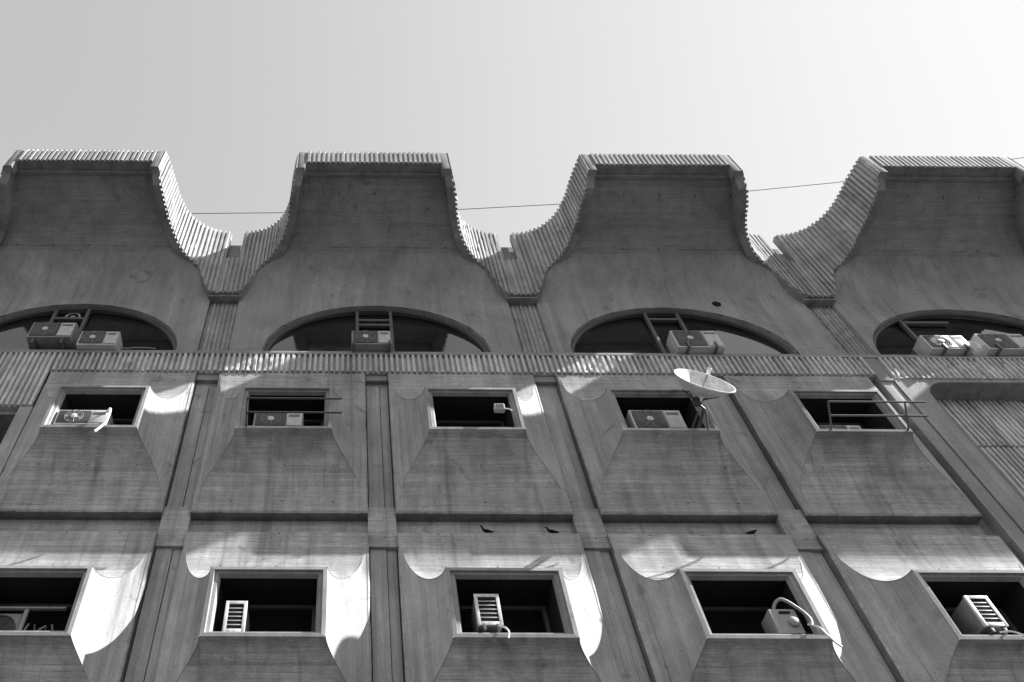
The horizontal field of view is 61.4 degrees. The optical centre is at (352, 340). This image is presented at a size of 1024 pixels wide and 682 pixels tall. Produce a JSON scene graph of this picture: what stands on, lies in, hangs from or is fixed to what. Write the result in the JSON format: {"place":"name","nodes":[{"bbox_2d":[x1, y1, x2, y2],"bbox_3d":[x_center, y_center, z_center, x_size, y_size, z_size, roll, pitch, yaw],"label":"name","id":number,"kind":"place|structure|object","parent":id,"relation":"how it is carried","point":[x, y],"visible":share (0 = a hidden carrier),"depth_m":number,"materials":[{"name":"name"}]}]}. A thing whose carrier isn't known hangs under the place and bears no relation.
{"place":"outdoors","nodes":[
{"label":"outdoors","id":0,"kind":"place"},
{"bbox_2d":[0,0,1023,253],"label":"sky","id":1,"kind":"structure","parent":0,"point":[794,92],"materials":[{"name":"white"}]},
{"bbox_2d":[191,157,1023,213],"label":"overhead cable","id":2,"kind":"object","parent":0,"point":[528,205],"visible":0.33,"depth_m":24.36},
{"label":"ground","id":3,"kind":"structure","parent":0,"visible":0},
{"bbox_2d":[0,149,1023,681],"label":"office building","id":4,"kind":"structure","parent":3,"relation":"on","point":[162,519],"depth_m":13.01,"materials":[{"name":"concrete"}]},
{"bbox_2d":[0,614,22,630],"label":"air conditioner","id":5,"kind":"object","parent":4,"relation":"on","point":[9,622],"visible":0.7,"depth_m":10.20,"materials":[{"name":"paint"}]},
{"bbox_2d":[0,606,66,630],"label":"frame","id":6,"kind":"object","parent":4,"relation":"on","point":[26,609],"visible":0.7,"depth_m":10.30,"materials":[{"name":"grey metal"}]},
{"bbox_2d":[23,623,52,630],"bbox_3d":[-3.769,3.545,10.041,0.392,0.344,0.090,0,-55,0],"label":"pipe tangle","id":7,"kind":"object","parent":4,"relation":"on","point":[39,629],"visible":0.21,"depth_m":10.13,"materials":[{"name":"paint"}]},
{"bbox_2d":[26,322,79,349],"bbox_3d":[-5.419,-0.009,15.180,0.800,0.620,0.444,0,-55,0],"label":"air conditioner","id":8,"kind":"object","parent":4,"relation":"on","point":[53,336],"visible":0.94,"depth_m":15.06,"materials":[{"name":"white paint"}]},
{"bbox_2d":[53,408,113,431],"bbox_3d":[-4.072,1.314,12.671,0.882,0.680,0.502,0,-55,0],"label":"air conditioner","id":9,"kind":"object","parent":4,"relation":"attached to","point":[101,418],"visible":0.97,"depth_m":12.72,"materials":[{"name":"white paint"}]},
{"bbox_2d":[0,308,176,349],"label":"arched window","id":10,"kind":"structure","parent":4,"relation":"in","point":[142,332],"depth_m":15.83,"materials":[{"name":"glass"}]},
{"bbox_2d":[76,331,122,349],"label":"air conditioner","id":11,"kind":"object","parent":4,"relation":"on","point":[93,340],"visible":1,"depth_m":14.94,"materials":[{"name":"white paint"}]},
{"bbox_2d":[118,342,155,348],"bbox_3d":[-3.861,0.092,14.975,0.694,0.173,0.058,5,-55,-3],"label":"cable","id":12,"kind":"object","parent":4,"relation":"on","point":[136,347],"visible":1,"depth_m":14.93,"materials":[{"name":"grey plastic"}]},
{"bbox_2d":[222,601,249,631],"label":"air conditioner","id":13,"kind":"object","parent":4,"relation":"attached to","point":[236,616],"visible":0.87,"depth_m":9.91,"materials":[{"name":"white paint"}]},
{"bbox_2d":[253,413,303,425],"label":"air conditioner","id":14,"kind":"object","parent":4,"relation":"attached to","point":[278,419],"visible":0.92,"depth_m":12.79,"materials":[{"name":"white paint"}]},
{"bbox_2d":[246,397,341,426],"bbox_3d":[-0.878,1.100,12.599,1.434,0.332,0.408,0,-55,0],"label":"railing","id":15,"kind":"object","parent":4,"relation":"on","point":[247,411],"visible":1,"depth_m":12.57,"materials":[{"name":"black metal"}]},
{"bbox_2d":[351,330,391,352],"bbox_3d":[0.336,0.083,15.107,0.710,0.457,0.435,0,-55,0],"label":"air conditioner","id":16,"kind":"object","parent":4,"relation":"attached to","point":[371,341],"visible":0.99,"depth_m":14.93,"materials":[{"name":"white paint"}]},
{"bbox_2d":[264,310,487,351],"bbox_3d":[0.429,-0.124,15.666,4.047,1.530,0.106,0,-55,0],"label":"arched window","id":17,"kind":"structure","parent":4,"relation":"in","point":[408,334],"depth_m":15.71,"materials":[{"name":"glass"}]},
{"bbox_2d":[480,525,493,533],"bbox_3d":[1.858,2.610,11.617,0.184,0.154,0.052,0,-55,0],"label":"bird","id":18,"kind":"object","parent":4,"relation":"on","point":[487,531],"visible":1,"depth_m":11.58},
{"bbox_2d":[471,594,509,638],"bbox_3d":[1.624,3.387,9.930,0.335,0.689,0.571,0,-55,0],"label":"air conditioner","id":19,"kind":"object","parent":4,"relation":"attached to","point":[486,615],"visible":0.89,"depth_m":9.90,"materials":[{"name":"white paint"}]},
{"bbox_2d":[493,403,511,412],"bbox_3d":[2.312,1.032,12.858,0.287,0.120,0.117,0,-55,0],"label":"floodlight","id":20,"kind":"object","parent":4,"relation":"attached to","point":[499,408],"visible":1,"depth_m":12.82,"materials":[{"name":"white paint"}]},
{"bbox_2d":[544,527,558,533],"bbox_3d":[2.758,2.620,11.615,0.184,0.139,0.052,0,-55,0],"label":"bird","id":21,"kind":"object","parent":4,"relation":"on","point":[550,531],"visible":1,"depth_m":11.58},
{"bbox_2d":[625,410,686,427],"bbox_3d":[4.686,1.326,12.972,0.800,0.460,0.364,0,-55,0],"label":"air conditioner","id":22,"kind":"object","parent":4,"relation":"attached to","point":[654,418],"visible":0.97,"depth_m":12.89,"materials":[{"name":"white paint"}]},
{"bbox_2d":[571,312,793,353],"bbox_3d":[5.969,-0.090,15.697,4.047,1.530,0.106,0,-55,0],"label":"arched window","id":23,"kind":"structure","parent":4,"relation":"in","point":[645,334],"depth_m":15.75,"materials":[{"name":"glass"}]},
{"bbox_2d":[666,330,724,354],"bbox_3d":[6.201,0.099,15.187,0.840,0.557,0.415,0,-55,0],"label":"air conditioner","id":24,"kind":"object","parent":4,"relation":"attached to","point":[699,342],"visible":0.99,"depth_m":15.01,"materials":[{"name":"white paint"}]},
{"bbox_2d":[674,367,735,430],"bbox_3d":[5.324,0.783,12.611,0.759,0.858,1.070,-18,-57,12],"label":"satellite dish","id":25,"kind":"object","parent":4,"relation":"attached to","point":[707,386],"visible":1,"depth_m":12.54,"materials":[{"name":"white paint"}]},
{"bbox_2d":[745,530,756,533],"bbox_3d":[5.523,2.649,11.615,0.184,0.099,0.052,0,-55,0],"label":"bird","id":26,"kind":"object","parent":4,"relation":"on","point":[752,532],"visible":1,"depth_m":11.60},
{"bbox_2d":[761,598,842,646],"bbox_3d":[5.243,3.400,9.882,0.688,0.762,0.382,-20,-57,13],"label":"air conditioner","id":27,"kind":"object","parent":4,"relation":"attached to","point":[780,621],"visible":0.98,"depth_m":9.90,"materials":[{"name":"grey metal"}]},
{"bbox_2d":[817,425,860,428],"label":"air conditioner","id":28,"kind":"object","parent":4,"relation":"attached to","point":[840,426],"visible":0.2,"depth_m":13.03,"materials":[{"name":"white paint"}]},
{"bbox_2d":[827,401,927,430],"bbox_3d":[7.897,1.155,12.649,1.484,0.332,0.408,0,-55,0],"label":"railing","id":29,"kind":"object","parent":4,"relation":"on","point":[906,415],"visible":1,"depth_m":12.61,"materials":[{"name":"metal"}]},
{"bbox_2d":[913,335,973,355],"bbox_3d":[10.681,0.147,15.166,0.760,0.457,0.395,0,-55,0],"label":"air conditioner","id":30,"kind":"object","parent":4,"relation":"attached to","point":[942,345],"visible":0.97,"depth_m":15.03,"materials":[{"name":"white paint"}]},
{"bbox_2d":[968,341,982,348],"bbox_3d":[11.206,0.097,15.078,0.324,0.257,0.123,-4,-55,3],"label":"cable","id":31,"kind":"object","parent":30,"relation":"attached to","point":[978,345],"visible":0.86,"depth_m":15.03,"materials":[{"name":"white plastic"}]},
{"bbox_2d":[873,314,1023,354],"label":"arched window","id":32,"kind":"structure","parent":4,"relation":"in","point":[900,336],"depth_m":16.01,"materials":[{"name":"glass"}]},
{"bbox_2d":[950,596,1023,635],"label":"air conditioner","id":33,"kind":"object","parent":4,"relation":"attached to","point":[976,615],"visible":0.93,"depth_m":9.99,"materials":[{"name":"white paint"}]},
{"bbox_2d":[969,333,1023,355],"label":"air conditioner","id":34,"kind":"object","parent":4,"relation":"attached to","point":[1000,344],"visible":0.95,"depth_m":15.08,"materials":[{"name":"white paint"}]}
]}

